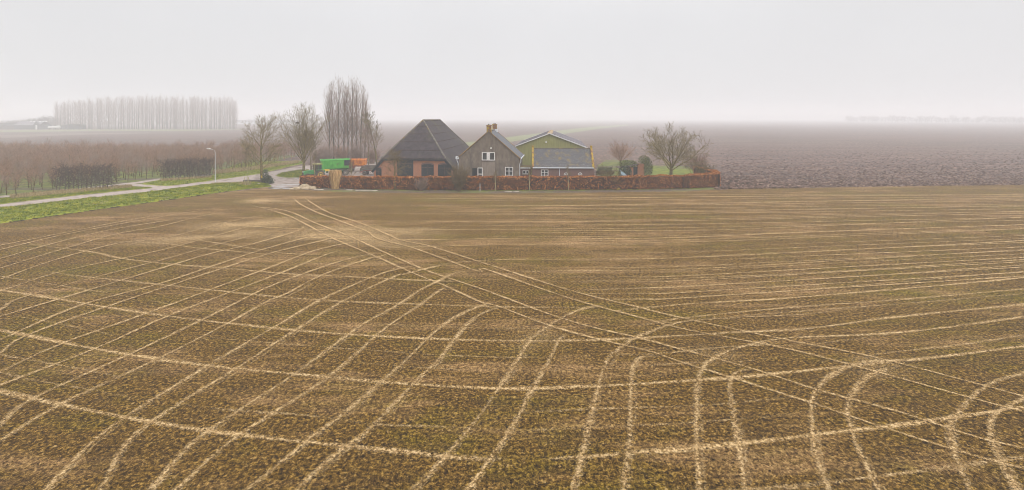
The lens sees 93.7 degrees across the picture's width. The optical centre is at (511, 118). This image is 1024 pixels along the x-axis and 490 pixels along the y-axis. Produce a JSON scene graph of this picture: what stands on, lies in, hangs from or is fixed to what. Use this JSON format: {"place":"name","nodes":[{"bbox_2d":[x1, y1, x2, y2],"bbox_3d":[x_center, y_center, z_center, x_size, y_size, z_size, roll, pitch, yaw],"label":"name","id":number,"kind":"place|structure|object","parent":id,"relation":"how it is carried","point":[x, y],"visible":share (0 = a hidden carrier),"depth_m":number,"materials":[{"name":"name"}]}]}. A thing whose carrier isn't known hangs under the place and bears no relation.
{"place":"outdoors","nodes":[
{"label":"outdoors","id":0,"kind":"place"},
{"bbox_2d":[0,178,160,197],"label":"orchard path","id":1,"kind":"structure","parent":0,"point":[108,185],"depth_m":84.24,"materials":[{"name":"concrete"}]},
{"bbox_2d":[119,184,165,187],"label":"orchard path","id":2,"kind":"structure","parent":0,"point":[152,186],"depth_m":81.73,"materials":[{"name":"concrete"}]},
{"bbox_2d":[0,155,297,197],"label":"orchard floor","id":3,"kind":"structure","parent":0,"point":[23,188],"depth_m":89.81,"materials":[{"name":"green plant"}]},
{"bbox_2d":[0,167,13,193],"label":"fruit tree","id":4,"kind":"object","parent":3,"relation":"on","point":[6,174],"visible":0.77,"depth_m":73.51,"materials":[{"name":"brown plant"}]},
{"bbox_2d":[0,171,16,194],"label":"fruit tree","id":5,"kind":"object","parent":3,"relation":"on","point":[5,180],"visible":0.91,"depth_m":71.70,"materials":[{"name":"brown plant"}]},
{"bbox_2d":[5,170,26,194],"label":"fruit tree","id":6,"kind":"object","parent":3,"relation":"on","point":[14,180],"visible":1,"depth_m":70.04,"materials":[{"name":"brown plant"}]},
{"bbox_2d":[19,154,37,180],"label":"fruit tree","id":7,"kind":"object","parent":3,"relation":"on","point":[28,164],"visible":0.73,"depth_m":84.58,"materials":[{"name":"brown plant"}]},
{"bbox_2d":[23,164,39,189],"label":"fruit tree","id":8,"kind":"object","parent":3,"relation":"on","point":[29,171],"visible":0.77,"depth_m":76.92,"materials":[{"name":"brown plant"}]},
{"bbox_2d":[27,170,42,191],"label":"fruit tree","id":9,"kind":"object","parent":3,"relation":"on","point":[35,179],"visible":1,"depth_m":73.47,"materials":[{"name":"brown plant"}]},
{"bbox_2d":[33,166,48,188],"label":"fruit tree","id":10,"kind":"object","parent":3,"relation":"on","point":[43,171],"visible":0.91,"depth_m":77.22,"materials":[{"name":"brown plant"}]},
{"bbox_2d":[47,161,61,186],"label":"fruit tree","id":11,"kind":"object","parent":3,"relation":"on","point":[54,171],"visible":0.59,"depth_m":80.74,"materials":[{"name":"brown plant"}]},
{"bbox_2d":[48,160,121,189],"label":"windbreak hedge","id":12,"kind":"object","parent":3,"relation":"on","point":[68,173],"visible":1,"depth_m":76.85,"materials":[{"name":"brown plant"}]},
{"bbox_2d":[114,153,129,177],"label":"fruit tree","id":13,"kind":"object","parent":3,"relation":"on","point":[120,156],"visible":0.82,"depth_m":92.04,"materials":[{"name":"brown plant"}]},
{"bbox_2d":[120,159,132,177],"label":"fruit tree","id":14,"kind":"object","parent":3,"relation":"on","point":[128,171],"visible":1,"depth_m":86.70,"materials":[{"name":"brown plant"}]},
{"bbox_2d":[0,137,310,164],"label":"orchard rows","id":15,"kind":"object","parent":3,"relation":"on","point":[45,148],"visible":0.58,"depth_m":128.77,"materials":[{"name":"plant"}]},
{"bbox_2d":[156,156,214,177],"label":"windbreak hedge","id":16,"kind":"object","parent":3,"relation":"on","point":[206,168],"visible":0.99,"depth_m":90.78,"materials":[{"name":"brown plant"}]},
{"bbox_2d":[0,161,301,203],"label":"roadside grass","id":17,"kind":"structure","parent":0,"point":[165,184],"depth_m":88.32,"materials":[{"name":"green plant"}]},
{"bbox_2d":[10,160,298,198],"bbox_3d":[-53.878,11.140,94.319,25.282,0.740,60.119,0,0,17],"label":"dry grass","id":18,"kind":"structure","parent":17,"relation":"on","point":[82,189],"depth_m":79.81,"materials":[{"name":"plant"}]},
{"bbox_2d":[0,161,704,222],"bbox_3d":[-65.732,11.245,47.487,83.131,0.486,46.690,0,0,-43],"label":"grass bank","id":19,"kind":"structure","parent":0,"point":[72,211],"depth_m":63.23,"materials":[{"name":"green plant"}]},
{"bbox_2d":[238,144,252,178],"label":"young tree","id":20,"kind":"object","parent":19,"relation":"on","point":[247,148],"visible":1,"depth_m":81.52,"materials":[{"name":"brown plant"}]},
{"bbox_2d":[0,185,1023,489],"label":"sown field","id":21,"kind":"structure","parent":0,"point":[628,231],"depth_m":24.81,"materials":[{"name":"soil"}]},
{"bbox_2d":[10,191,227,221],"bbox_3d":[-60.375,11.425,43.339,1.668,0.151,70.981,0,0,26],"label":"cut soil edge","id":22,"kind":"object","parent":21,"relation":"on","point":[110,207],"visible":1,"depth_m":60.25,"materials":[{"name":"brown soil"}]},
{"bbox_2d":[0,194,1023,489],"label":"wheel tracks","id":23,"kind":"object","parent":21,"relation":"on","point":[630,384],"visible":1,"depth_m":26.32},
{"bbox_2d":[0,120,1023,223],"bbox_3d":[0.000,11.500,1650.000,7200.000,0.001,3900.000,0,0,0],"label":"ploughed ground","id":24,"kind":"structure","parent":0,"point":[807,137],"depth_m":257.55,"materials":[{"name":"soil"}]},
{"bbox_2d":[0,123,15,128],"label":"shed","id":25,"kind":"structure","parent":24,"relation":"on","point":[6,125],"depth_m":488.00,"materials":[{"name":"metal"}]},
{"bbox_2d":[14,121,51,128],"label":"shed","id":26,"kind":"structure","parent":24,"relation":"on","point":[32,124],"depth_m":488.78,"materials":[{"name":"white paint"}]},
{"bbox_2d":[61,101,67,128],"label":"poplar tree","id":27,"kind":"object","parent":24,"relation":"on","point":[64,114],"visible":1,"depth_m":485.04,"materials":[{"name":"grey plant"}]},
{"bbox_2d":[64,97,70,128],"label":"poplar tree","id":28,"kind":"object","parent":24,"relation":"on","point":[68,106],"visible":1,"depth_m":485.15,"materials":[{"name":"grey plant"}]},
{"bbox_2d":[61,124,85,128],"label":"shed","id":29,"kind":"structure","parent":24,"relation":"on","point":[71,126],"depth_m":488.00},
{"bbox_2d":[0,132,148,137],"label":"stubble strip","id":30,"kind":"object","parent":24,"relation":"on","point":[12,136],"visible":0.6,"depth_m":335.56,"materials":[{"name":"plant"}]},
{"bbox_2d":[77,102,86,128],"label":"poplar tree","id":31,"kind":"object","parent":24,"relation":"on","point":[82,119],"visible":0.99,"depth_m":487.19,"materials":[{"name":"grey plant"}]},
{"bbox_2d":[0,129,241,131],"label":"grass verge","id":32,"kind":"object","parent":24,"relation":"on","point":[114,130],"depth_m":443.60,"materials":[{"name":"plant"}]},
{"bbox_2d":[89,102,95,128],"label":"poplar tree","id":33,"kind":"object","parent":32,"relation":"on","point":[91,111],"visible":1,"depth_m":484.76,"materials":[{"name":"grey plant"}]},
{"bbox_2d":[93,98,100,128],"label":"poplar tree","id":34,"kind":"object","parent":32,"relation":"on","point":[97,104],"visible":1,"depth_m":486.28,"materials":[{"name":"grey plant"}]},
{"bbox_2d":[103,95,109,122],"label":"poplar tree","id":35,"kind":"object","parent":32,"relation":"on","point":[106,108],"visible":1,"depth_m":484.75,"materials":[{"name":"grey plant"}]},
{"bbox_2d":[120,95,126,128],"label":"poplar tree","id":36,"kind":"object","parent":32,"relation":"on","point":[123,115],"visible":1,"depth_m":485.79,"materials":[{"name":"grey plant"}]},
{"bbox_2d":[128,98,137,128],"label":"poplar tree","id":37,"kind":"object","parent":32,"relation":"on","point":[132,107],"visible":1,"depth_m":485.48,"materials":[{"name":"grey plant"}]},
{"bbox_2d":[139,96,146,128],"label":"poplar tree","id":38,"kind":"object","parent":32,"relation":"on","point":[142,100],"visible":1,"depth_m":486.15,"materials":[{"name":"grey plant"}]},
{"bbox_2d":[140,94,149,128],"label":"poplar tree","id":39,"kind":"object","parent":32,"relation":"on","point":[146,107],"visible":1,"depth_m":484.37,"materials":[{"name":"grey plant"}]},
{"bbox_2d":[148,97,155,128],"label":"poplar tree","id":40,"kind":"object","parent":32,"relation":"on","point":[151,115],"visible":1,"depth_m":485.36,"materials":[{"name":"grey plant"}]},
{"bbox_2d":[154,93,162,128],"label":"poplar tree","id":41,"kind":"object","parent":32,"relation":"on","point":[159,117],"visible":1,"depth_m":486.45,"materials":[{"name":"grey plant"}]},
{"bbox_2d":[161,95,168,128],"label":"poplar tree","id":42,"kind":"object","parent":32,"relation":"on","point":[166,113],"visible":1,"depth_m":485.06,"materials":[{"name":"grey plant"}]},
{"bbox_2d":[174,94,181,123],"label":"poplar tree","id":43,"kind":"object","parent":32,"relation":"on","point":[177,109],"visible":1,"depth_m":485.42,"materials":[{"name":"grey plant"}]},
{"bbox_2d":[184,99,189,128],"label":"poplar tree","id":44,"kind":"object","parent":32,"relation":"on","point":[187,113],"visible":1,"depth_m":485.65,"materials":[{"name":"grey plant"}]},
{"bbox_2d":[188,98,195,128],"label":"poplar tree","id":45,"kind":"object","parent":32,"relation":"on","point":[193,120],"visible":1,"depth_m":486.33,"materials":[{"name":"grey plant"}]},
{"bbox_2d":[198,98,204,128],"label":"poplar tree","id":46,"kind":"object","parent":32,"relation":"on","point":[201,113],"visible":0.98,"depth_m":484.49,"materials":[{"name":"grey plant"}]},
{"bbox_2d":[201,98,208,128],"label":"poplar tree","id":47,"kind":"object","parent":32,"relation":"on","point":[205,113],"visible":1,"depth_m":485.33,"materials":[{"name":"grey plant"}]},
{"bbox_2d":[207,95,213,128],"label":"poplar tree","id":48,"kind":"object","parent":32,"relation":"on","point":[210,112],"visible":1,"depth_m":486.39,"materials":[{"name":"grey plant"}]},
{"bbox_2d":[212,97,218,128],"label":"poplar tree","id":49,"kind":"object","parent":32,"relation":"on","point":[215,102],"visible":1,"depth_m":486.89,"materials":[{"name":"grey plant"}]},
{"bbox_2d":[221,95,227,128],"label":"poplar tree","id":50,"kind":"object","parent":32,"relation":"on","point":[223,114],"visible":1,"depth_m":486.65,"materials":[{"name":"grey plant"}]},
{"bbox_2d":[226,96,233,128],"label":"poplar tree","id":51,"kind":"object","parent":32,"relation":"on","point":[229,122],"visible":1,"depth_m":486.18,"materials":[{"name":"grey plant"}]},
{"bbox_2d":[0,175,254,206],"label":"farm lane","id":52,"kind":"structure","parent":24,"relation":"on","point":[241,179],"depth_m":74.02,"materials":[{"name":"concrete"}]},
{"bbox_2d":[231,120,300,123],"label":"glasshouse","id":53,"kind":"structure","parent":24,"relation":"on","point":[250,121],"depth_m":901.44,"materials":[{"name":"grey glass"}]},
{"bbox_2d":[254,164,375,187],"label":"farm yard","id":54,"kind":"structure","parent":24,"relation":"on","point":[278,182],"depth_m":95.97,"materials":[{"name":"grey concrete"}]},
{"bbox_2d":[234,114,288,179],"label":"bare tree","id":55,"kind":"object","parent":54,"relation":"on","point":[269,133],"visible":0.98,"depth_m":88.63,"materials":[{"name":"brown plant"}]},
{"bbox_2d":[261,169,274,183],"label":"ivy bush","id":56,"kind":"object","parent":54,"relation":"on","point":[266,178],"visible":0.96,"depth_m":83.94,"materials":[{"name":"green plant"}]},
{"bbox_2d":[300,135,319,169],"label":"bare tree","id":57,"kind":"object","parent":54,"relation":"on","point":[316,155],"visible":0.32,"depth_m":103.92,"materials":[{"name":"brown plant"}]},
{"bbox_2d":[301,163,324,176],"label":"tractor","id":58,"kind":"object","parent":54,"relation":"on","point":[319,171],"visible":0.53,"depth_m":90.56,"materials":[{"name":"metal"}]},
{"bbox_2d":[320,158,350,174],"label":"green trailer","id":59,"kind":"object","parent":54,"relation":"on","point":[337,164],"visible":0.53,"depth_m":95.85,"materials":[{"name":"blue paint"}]},
{"bbox_2d":[348,158,366,171],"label":"orange trailer","id":60,"kind":"object","parent":54,"relation":"on","point":[360,162],"visible":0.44,"depth_m":102.04,"materials":[{"name":"paint"}]},
{"bbox_2d":[361,165,374,174],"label":"flatbed wagon","id":61,"kind":"object","parent":54,"relation":"on","point":[367,168],"visible":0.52,"depth_m":96.17,"materials":[{"name":"metal"}]},
{"bbox_2d":[360,124,377,164],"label":"bare tree","id":62,"kind":"object","parent":54,"relation":"on","point":[367,141],"visible":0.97,"depth_m":118.18,"materials":[{"name":"brown plant"}]},
{"label":"grass island","id":63,"kind":"structure","parent":54,"relation":"on","visible":0},
{"bbox_2d":[270,102,330,171],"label":"bare tree","id":64,"kind":"object","parent":63,"relation":"on","point":[302,139],"visible":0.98,"depth_m":95.85,"materials":[{"name":"brown plant"}]},
{"bbox_2d":[311,147,324,162],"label":"thicket shrub","id":65,"kind":"object","parent":24,"relation":"on","point":[318,159],"visible":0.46,"depth_m":119.97,"materials":[{"name":"grey plant"}]},
{"bbox_2d":[316,83,336,150],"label":"lombardy poplar","id":66,"kind":"object","parent":24,"relation":"on","point":[327,130],"visible":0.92,"depth_m":130.90,"materials":[{"name":"brown plant"}]},
{"bbox_2d":[314,140,338,158],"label":"thicket shrub","id":67,"kind":"object","parent":24,"relation":"on","point":[327,154],"visible":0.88,"depth_m":118.47,"materials":[{"name":"grey plant"}]},
{"bbox_2d":[324,80,343,158],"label":"lombardy poplar","id":68,"kind":"object","parent":24,"relation":"on","point":[334,102],"visible":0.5,"depth_m":133.67,"materials":[{"name":"brown plant"}]},
{"bbox_2d":[324,77,348,148],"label":"lombardy poplar","id":69,"kind":"object","parent":24,"relation":"on","point":[338,106],"visible":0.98,"depth_m":131.05,"materials":[{"name":"brown plant"}]},
{"bbox_2d":[331,145,352,158],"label":"thicket shrub","id":70,"kind":"object","parent":24,"relation":"on","point":[341,153],"visible":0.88,"depth_m":119.41,"materials":[{"name":"grey plant"}]},
{"bbox_2d":[335,77,350,157],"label":"lombardy poplar","id":71,"kind":"object","parent":24,"relation":"on","point":[343,116],"visible":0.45,"depth_m":133.87,"materials":[{"name":"brown plant"}]},
{"bbox_2d":[341,76,355,157],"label":"lombardy poplar","id":72,"kind":"object","parent":24,"relation":"on","point":[345,123],"visible":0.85,"depth_m":131.85,"materials":[{"name":"brown plant"}]},
{"bbox_2d":[341,77,367,158],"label":"lombardy poplar","id":73,"kind":"object","parent":24,"relation":"on","point":[352,120],"visible":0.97,"depth_m":130.97,"materials":[{"name":"brown plant"}]},
{"bbox_2d":[344,142,364,158],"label":"thicket shrub","id":74,"kind":"object","parent":24,"relation":"on","point":[356,153],"visible":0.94,"depth_m":121.24,"materials":[{"name":"grey plant"}]},
{"bbox_2d":[348,80,364,144],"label":"lombardy poplar","id":75,"kind":"object","parent":24,"relation":"on","point":[356,93],"visible":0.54,"depth_m":133.69,"materials":[{"name":"brown plant"}]},
{"bbox_2d":[348,84,369,158],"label":"lombardy poplar","id":76,"kind":"object","parent":24,"relation":"on","point":[362,111],"visible":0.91,"depth_m":130.94,"materials":[{"name":"brown plant"}]},
{"bbox_2d":[358,94,375,156],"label":"lombardy poplar","id":77,"kind":"object","parent":24,"relation":"on","point":[364,123],"visible":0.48,"depth_m":132.85,"materials":[{"name":"brown plant"}]},
{"bbox_2d":[360,111,383,162],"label":"bare tree","id":78,"kind":"object","parent":24,"relation":"on","point":[366,120],"visible":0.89,"depth_m":119.13,"materials":[{"name":"brown plant"}]},
{"bbox_2d":[363,148,381,163],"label":"thicket shrub","id":79,"kind":"object","parent":24,"relation":"on","point":[371,154],"visible":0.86,"depth_m":121.41,"materials":[{"name":"grey plant"}]},
{"bbox_2d":[371,119,468,176],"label":"barn","id":80,"kind":"structure","parent":24,"relation":"on","point":[431,147],"depth_m":89.10,"materials":[{"name":"brick"}]},
{"bbox_2d":[397,161,412,176],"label":"door","id":81,"kind":"structure","parent":80,"relation":"in","point":[410,170],"depth_m":88.08,"materials":[{"name":"black paint"}]},
{"bbox_2d":[421,162,433,176],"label":"door","id":82,"kind":"structure","parent":80,"relation":"in","point":[427,169],"depth_m":87.71,"materials":[{"name":"paint"}]},
{"bbox_2d":[438,163,450,176],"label":"door","id":83,"kind":"structure","parent":80,"relation":"in","point":[443,168],"depth_m":87.46,"materials":[{"name":"paint"}]},
{"bbox_2d":[456,123,523,175],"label":"farmhouse","id":84,"kind":"object","parent":24,"relation":"on","point":[491,151],"visible":0.84,"depth_m":84.02,"materials":[{"name":"grey wood"}]},
{"bbox_2d":[481,152,494,160],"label":"attic window","id":85,"kind":"structure","parent":84,"relation":"in","point":[486,156],"depth_m":83.94,"materials":[{"name":"white paint"}]},
{"bbox_2d":[505,167,512,175],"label":"window","id":86,"kind":"structure","parent":84,"relation":"in","point":[508,170],"depth_m":83.64,"materials":[{"name":"white paint"}]},
{"bbox_2d":[268,185,719,193],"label":"hedge verge","id":87,"kind":"structure","parent":24,"relation":"on","point":[503,191],"depth_m":76.14,"materials":[{"name":"brown soil"}]},
{"bbox_2d":[290,184,315,189],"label":"soil heap","id":88,"kind":"object","parent":87,"relation":"on","point":[304,186],"visible":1,"depth_m":77.50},
{"bbox_2d":[309,152,319,174],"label":"young tree","id":89,"kind":"object","parent":87,"relation":"on","point":[315,162],"visible":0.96,"depth_m":79.86,"materials":[{"name":"brown plant"}]},
{"bbox_2d":[329,169,341,188],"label":"reed clump","id":90,"kind":"object","parent":87,"relation":"on","point":[335,175],"visible":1,"depth_m":77.53,"materials":[{"name":"beige plant"}]},
{"bbox_2d":[381,149,410,189],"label":"leafy small tree","id":91,"kind":"object","parent":87,"relation":"on","point":[394,161],"visible":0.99,"depth_m":77.11,"materials":[{"name":"brown plant"}]},
{"bbox_2d":[413,177,429,190],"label":"shrub","id":92,"kind":"object","parent":87,"relation":"on","point":[421,185],"visible":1,"depth_m":75.41,"materials":[{"name":"brown plant"}]},
{"bbox_2d":[446,163,472,191],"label":"shrub","id":93,"kind":"object","parent":87,"relation":"on","point":[458,177],"visible":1,"depth_m":74.81,"materials":[{"name":"brown plant"}]},
{"bbox_2d":[299,166,720,189],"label":"beech hedge","id":94,"kind":"object","parent":87,"relation":"on","point":[710,178],"visible":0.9,"depth_m":76.83,"materials":[{"name":"orange plant"}]},
{"bbox_2d":[596,165,621,181],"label":"shrub","id":95,"kind":"object","parent":87,"relation":"on","point":[608,174],"visible":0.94,"depth_m":77.01,"materials":[{"name":"brown plant"}]},
{"bbox_2d":[520,165,530,175],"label":"link building","id":96,"kind":"structure","parent":24,"relation":"on","point":[524,170],"depth_m":86.97,"materials":[{"name":"brick"}]},
{"bbox_2d":[466,125,626,146],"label":"grass verge","id":97,"kind":"object","parent":24,"relation":"on","point":[514,138],"depth_m":382.13,"materials":[{"name":"beige plant"}]},
{"bbox_2d":[514,130,587,173],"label":"machine shed","id":98,"kind":"structure","parent":24,"relation":"on","point":[551,139],"depth_m":97.33,"materials":[{"name":"green paint"}]},
{"bbox_2d":[532,145,594,176],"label":"brick outhouse","id":99,"kind":"structure","parent":24,"relation":"on","point":[550,161],"depth_m":85.78,"materials":[{"name":"tile"}]},
{"bbox_2d":[694,162,715,173],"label":"shrub","id":100,"kind":"object","parent":24,"relation":"on","point":[700,170],"visible":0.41,"depth_m":86.09,"materials":[{"name":"brown plant"}]},
{"bbox_2d":[714,147,1023,188],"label":"soil clods","id":101,"kind":"object","parent":24,"relation":"on","point":[762,183],"visible":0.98,"depth_m":92.84,"materials":[{"name":"brown soil"}]},
{"bbox_2d":[0,0,1023,119],"label":"sky","id":102,"kind":"structure","parent":0,"point":[412,59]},
{"bbox_2d":[596,160,689,175],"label":"garden ground","id":103,"kind":"structure","parent":0,"point":[610,163],"depth_m":113.89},
{"bbox_2d":[605,140,635,164],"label":"pollard willow","id":104,"kind":"object","parent":103,"relation":"on","point":[619,151],"visible":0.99,"depth_m":111.49,"materials":[{"name":"brown plant"}]},
{"bbox_2d":[618,166,631,175],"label":"ivy bush","id":105,"kind":"object","parent":103,"relation":"on","point":[625,170],"visible":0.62,"depth_m":90.98,"materials":[{"name":"green plant"}]},
{"bbox_2d":[616,160,643,175],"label":"garden shed","id":106,"kind":"structure","parent":103,"relation":"on","point":[637,169],"depth_m":92.10,"materials":[{"name":"brick"}]},
{"bbox_2d":[684,148,711,173],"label":"shrub","id":107,"kind":"object","parent":103,"relation":"on","point":[694,161],"visible":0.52,"depth_m":95.39,"materials":[{"name":"plant"}]},
{"bbox_2d":[647,168,693,175],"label":"garden lawn","id":108,"kind":"structure","parent":0,"point":[680,171],"depth_m":103.19,"materials":[{"name":"green plant"}]},
{"bbox_2d":[638,155,652,175],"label":"ivy bush","id":109,"kind":"object","parent":108,"relation":"on","point":[647,170],"visible":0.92,"depth_m":92.28,"materials":[{"name":"green plant"}]},
{"bbox_2d":[642,121,712,174],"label":"garden tree","id":110,"kind":"object","parent":108,"relation":"on","point":[663,142],"visible":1,"depth_m":89.79,"materials":[{"name":"brown plant"}]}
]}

